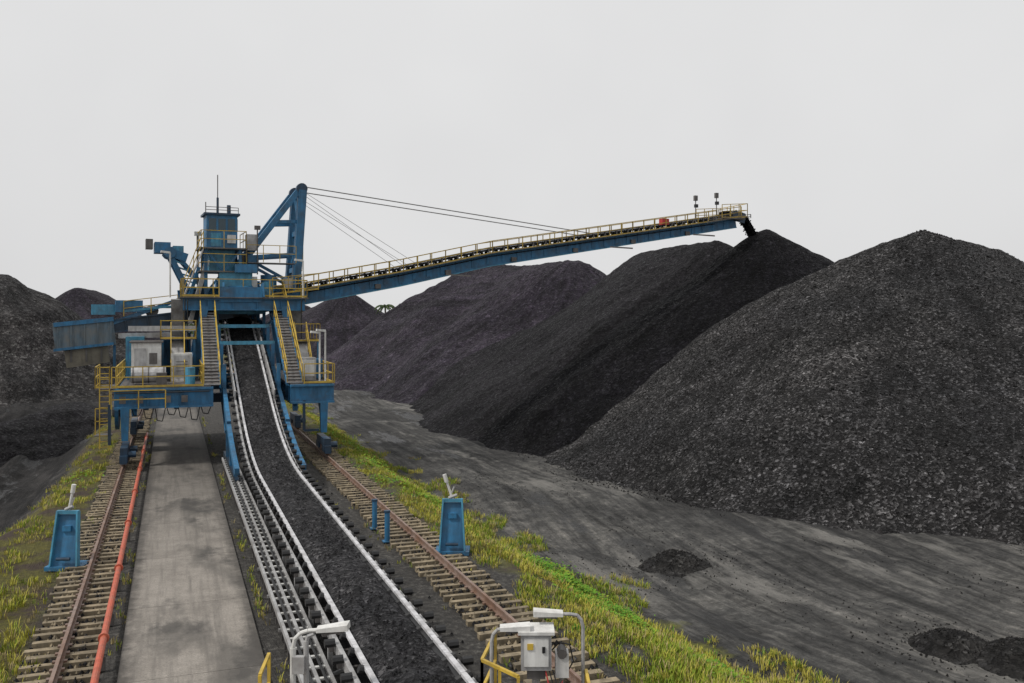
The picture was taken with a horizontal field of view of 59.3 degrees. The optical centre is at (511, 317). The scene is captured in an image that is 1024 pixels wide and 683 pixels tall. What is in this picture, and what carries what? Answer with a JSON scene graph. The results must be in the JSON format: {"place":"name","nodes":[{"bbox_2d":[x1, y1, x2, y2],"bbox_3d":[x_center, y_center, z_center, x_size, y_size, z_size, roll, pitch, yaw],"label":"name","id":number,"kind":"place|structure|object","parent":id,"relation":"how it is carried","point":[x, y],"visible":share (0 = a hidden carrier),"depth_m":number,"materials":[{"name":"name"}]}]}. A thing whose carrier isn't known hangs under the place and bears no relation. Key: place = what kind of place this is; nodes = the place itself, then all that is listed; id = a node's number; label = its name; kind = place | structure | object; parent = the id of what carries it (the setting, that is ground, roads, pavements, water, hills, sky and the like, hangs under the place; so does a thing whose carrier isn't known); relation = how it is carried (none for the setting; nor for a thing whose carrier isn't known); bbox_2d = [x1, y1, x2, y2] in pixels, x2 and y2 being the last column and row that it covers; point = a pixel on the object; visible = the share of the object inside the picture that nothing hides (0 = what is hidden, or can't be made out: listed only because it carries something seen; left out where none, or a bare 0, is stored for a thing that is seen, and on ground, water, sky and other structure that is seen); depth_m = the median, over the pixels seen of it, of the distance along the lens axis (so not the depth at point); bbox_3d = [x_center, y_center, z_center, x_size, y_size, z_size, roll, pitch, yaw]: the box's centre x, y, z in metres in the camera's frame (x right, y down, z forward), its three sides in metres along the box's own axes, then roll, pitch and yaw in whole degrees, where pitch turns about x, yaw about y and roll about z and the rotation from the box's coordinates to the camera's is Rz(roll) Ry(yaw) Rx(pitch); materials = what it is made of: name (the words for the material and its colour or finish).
{"place":"outdoors","nodes":[
{"label":"outdoors","id":0,"kind":"place"},
{"bbox_2d":[117,407,266,682],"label":"access road","id":1,"kind":"structure","parent":0,"point":[189,618],"depth_m":25.29,"materials":[{"name":"concrete"}]},
{"bbox_2d":[0,321,1023,682],"bbox_3d":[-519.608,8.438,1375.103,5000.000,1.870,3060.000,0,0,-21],"label":"ground","id":2,"kind":"structure","parent":0,"point":[830,575],"depth_m":32.22,"materials":[{"name":"grey soil"}]},
{"bbox_2d":[0,402,111,466],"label":"coal windrow","id":3,"kind":"object","parent":2,"relation":"on","point":[58,430],"visible":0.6,"depth_m":60.70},
{"bbox_2d":[0,274,125,406],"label":"coal pile","id":4,"kind":"object","parent":2,"relation":"on","point":[34,368],"visible":0.54,"depth_m":102.04,"materials":[{"name":"black stone"}]},
{"bbox_2d":[44,484,88,570],"bbox_3d":[-13.317,6.244,27.166,1.080,2.512,1.055,0,0,0],"label":"rail storm anchor","id":5,"kind":"object","parent":2,"relation":"on","point":[65,549],"visible":0.97,"depth_m":26.89,"materials":[{"name":"blue paint"}]},
{"bbox_2d":[52,468,103,490],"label":"weed bush","id":6,"kind":"object","parent":2,"relation":"on","point":[83,474],"visible":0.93,"depth_m":42.19,"materials":[{"name":"green plant"}]},
{"bbox_2d":[13,408,152,682],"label":"rail track","id":7,"kind":"structure","parent":2,"relation":"on","point":[73,619],"depth_m":24.31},
{"bbox_2d":[52,175,757,481],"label":"coal stacker","id":8,"kind":"object","parent":7,"relation":"on","point":[167,370],"visible":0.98,"depth_m":53.91,"materials":[{"name":"blue paint"}]},
{"bbox_2d":[90,432,148,682],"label":"water pipe","id":9,"kind":"object","parent":2,"relation":"on","point":[100,657],"visible":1,"depth_m":24.09,"materials":[{"name":"metal"}]},
{"bbox_2d":[55,288,191,346],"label":"coal pile","id":10,"kind":"object","parent":2,"relation":"on","point":[79,301],"visible":0.16,"depth_m":162.07,"materials":[{"name":"black stone"}]},
{"bbox_2d":[186,323,227,334],"bbox_3d":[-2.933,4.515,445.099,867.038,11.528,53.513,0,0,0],"label":"distant trees","id":11,"kind":"object","parent":2,"relation":"on","point":[192,332],"visible":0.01,"depth_m":440.79,"materials":[{"name":"green plant"}]},
{"bbox_2d":[258,652,270,682],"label":"yellow handrail","id":12,"kind":"object","parent":2,"relation":"on","point":[267,660],"visible":1,"depth_m":14.82,"materials":[{"name":"metal"}]},
{"bbox_2d":[221,305,310,349],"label":"coal pile","id":13,"kind":"object","parent":2,"relation":"on","point":[268,316],"visible":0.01,"depth_m":253.47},
{"bbox_2d":[231,295,383,363],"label":"coal pile","id":14,"kind":"object","parent":2,"relation":"on","point":[343,320],"visible":0.24,"depth_m":189.29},
{"bbox_2d":[290,620,349,682],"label":"street lamp","id":15,"kind":"object","parent":2,"relation":"on","point":[299,664],"visible":1,"depth_m":14.96,"materials":[{"name":"grey metal"}]},
{"bbox_2d":[310,424,341,439],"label":"weed bush","id":16,"kind":"object","parent":2,"relation":"on","point":[331,432],"visible":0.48,"depth_m":57.13,"materials":[{"name":"green plant"}]},
{"bbox_2d":[337,435,369,454],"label":"weed bush","id":17,"kind":"object","parent":2,"relation":"on","point":[351,443],"visible":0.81,"depth_m":53.14,"materials":[{"name":"green plant"}]},
{"bbox_2d":[219,316,497,682],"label":"belt conveyor","id":18,"kind":"object","parent":2,"relation":"on","point":[391,635],"visible":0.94,"depth_m":23.05,"materials":[{"name":"metal"}]},
{"bbox_2d":[349,453,393,476],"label":"weed bush","id":19,"kind":"object","parent":2,"relation":"on","point":[377,465],"visible":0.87,"depth_m":45.35,"materials":[{"name":"green plant"}]},
{"bbox_2d":[370,499,377,529],"bbox_3d":[-4.891,7.000,32.039,0.300,1.100,0.300,0,0,-21],"label":"bollard","id":20,"kind":"object","parent":2,"relation":"on","point":[374,513],"visible":0.93,"depth_m":31.96,"materials":[{"name":"blue metal"}]},
{"bbox_2d":[375,304,394,313],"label":"trees","id":21,"kind":"object","parent":2,"relation":"on","point":[385,306],"visible":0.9,"depth_m":189.33,"materials":[{"name":"green plant"}]},
{"bbox_2d":[382,510,389,542],"bbox_3d":[-4.184,7.000,30.169,0.300,1.100,0.300,0,0,-21],"label":"bollard","id":22,"kind":"object","parent":2,"relation":"on","point":[387,526],"visible":0.99,"depth_m":30.09,"materials":[{"name":"blue metal"}]},
{"bbox_2d":[370,471,414,493],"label":"weed bush","id":23,"kind":"object","parent":2,"relation":"on","point":[399,478],"visible":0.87,"depth_m":40.74,"materials":[{"name":"green plant"}]},
{"bbox_2d":[223,363,619,682],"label":"rail track","id":24,"kind":"structure","parent":2,"relation":"on","point":[473,596],"depth_m":26.27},
{"bbox_2d":[0,400,848,682],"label":"grass","id":25,"kind":"structure","parent":2,"relation":"on","point":[668,657],"depth_m":24.59,"materials":[{"name":"green plant"}]},
{"bbox_2d":[411,490,441,508],"bbox_3d":[-3.218,7.899,37.356,2.908,1.473,5.846,0,0,-21],"label":"weed bush","id":26,"kind":"object","parent":2,"relation":"on","point":[436,499],"visible":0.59,"depth_m":37.46,"materials":[{"name":"green plant"}]},
{"bbox_2d":[436,474,469,555],"bbox_3d":[-1.898,6.241,28.915,1.080,2.519,1.055,0,0,0],"label":"rail storm anchor","id":27,"kind":"object","parent":2,"relation":"on","point":[452,536],"visible":0.98,"depth_m":28.64,"materials":[{"name":"blue paint"}]},
{"bbox_2d":[321,260,605,403],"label":"coal pile","id":28,"kind":"object","parent":2,"relation":"on","point":[411,349],"visible":0.43,"depth_m":113.15,"materials":[{"name":"black stone"}]},
{"bbox_2d":[490,622,529,682],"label":"street lamp","id":29,"kind":"object","parent":2,"relation":"on","point":[508,628],"visible":1,"depth_m":14.87,"materials":[{"name":"metal"}]},
{"bbox_2d":[480,634,589,682],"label":"yellow handrail","id":30,"kind":"object","parent":2,"relation":"on","point":[493,664],"visible":0.87,"depth_m":14.97,"materials":[{"name":"metal"}]},
{"bbox_2d":[518,622,573,682],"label":"control cabinet","id":31,"kind":"object","parent":2,"relation":"on","point":[537,649],"visible":0.98,"depth_m":14.80,"materials":[{"name":"metal"}]},
{"bbox_2d":[533,607,584,682],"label":"street lamp","id":32,"kind":"object","parent":2,"relation":"on","point":[545,613],"visible":1,"depth_m":15.18,"materials":[{"name":"metal"}]},
{"bbox_2d":[520,549,600,588],"bbox_3d":[1.354,8.452,31.085,3.295,1.064,6.131,0,0,-21],"label":"weed bush","id":33,"kind":"object","parent":2,"relation":"on","point":[548,564],"visible":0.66,"depth_m":31.00,"materials":[{"name":"green plant"}]},
{"bbox_2d":[409,240,732,440],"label":"coal pile","id":34,"kind":"object","parent":2,"relation":"on","point":[472,397],"visible":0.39,"depth_m":78.42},
{"bbox_2d":[538,567,654,621],"bbox_3d":[2.072,8.296,28.145,3.393,1.289,7.505,0,0,-21],"label":"weed bush","id":35,"kind":"object","parent":2,"relation":"on","point":[580,585],"visible":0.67,"depth_m":27.65,"materials":[{"name":"green plant"}]},
{"bbox_2d":[554,584,667,643],"bbox_3d":[2.917,8.227,24.774,3.133,1.284,7.609,0,0,-21],"label":"weed bush","id":36,"kind":"object","parent":2,"relation":"on","point":[607,604],"visible":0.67,"depth_m":24.42,"materials":[{"name":"green plant"}]},
{"bbox_2d":[478,229,833,456],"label":"coal pile","id":37,"kind":"object","parent":2,"relation":"on","point":[573,398],"visible":0.27,"depth_m":66.23,"materials":[{"name":"black stone"}]},
{"bbox_2d":[637,551,712,576],"bbox_3d":[6.130,9.070,32.859,6.092,1.118,5.670,0,0,0],"label":"coal heap","id":38,"kind":"object","parent":2,"relation":"on","point":[674,571],"visible":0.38,"depth_m":32.40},
{"bbox_2d":[665,638,751,682],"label":"weed bush","id":39,"kind":"object","parent":2,"relation":"on","point":[719,664],"visible":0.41,"depth_m":21.52,"materials":[{"name":"green plant"}]},
{"bbox_2d":[543,230,1023,544],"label":"coal pile","id":40,"kind":"object","parent":2,"relation":"on","point":[1005,527],"visible":0.86,"depth_m":47.11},
{"bbox_2d":[457,229,1023,682],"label":"loose coal lumps","id":41,"kind":"object","parent":40,"relation":"on","point":[1009,639],"visible":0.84,"depth_m":49.18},
{"bbox_2d":[908,629,985,664],"bbox_3d":[11.949,9.072,24.429,6.333,1.118,5.972,0,0,0],"label":"coal heap","id":42,"kind":"object","parent":2,"relation":"on","point":[938,649],"visible":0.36,"depth_m":24.09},
{"bbox_2d":[973,638,1023,680],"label":"coal heap","id":43,"kind":"object","parent":2,"relation":"on","point":[1014,669],"visible":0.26,"depth_m":23.23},
{"bbox_2d":[0,0,1023,317],"label":"sky","id":44,"kind":"structure","parent":0,"point":[844,128],"materials":[{"name":"white"}]}
]}

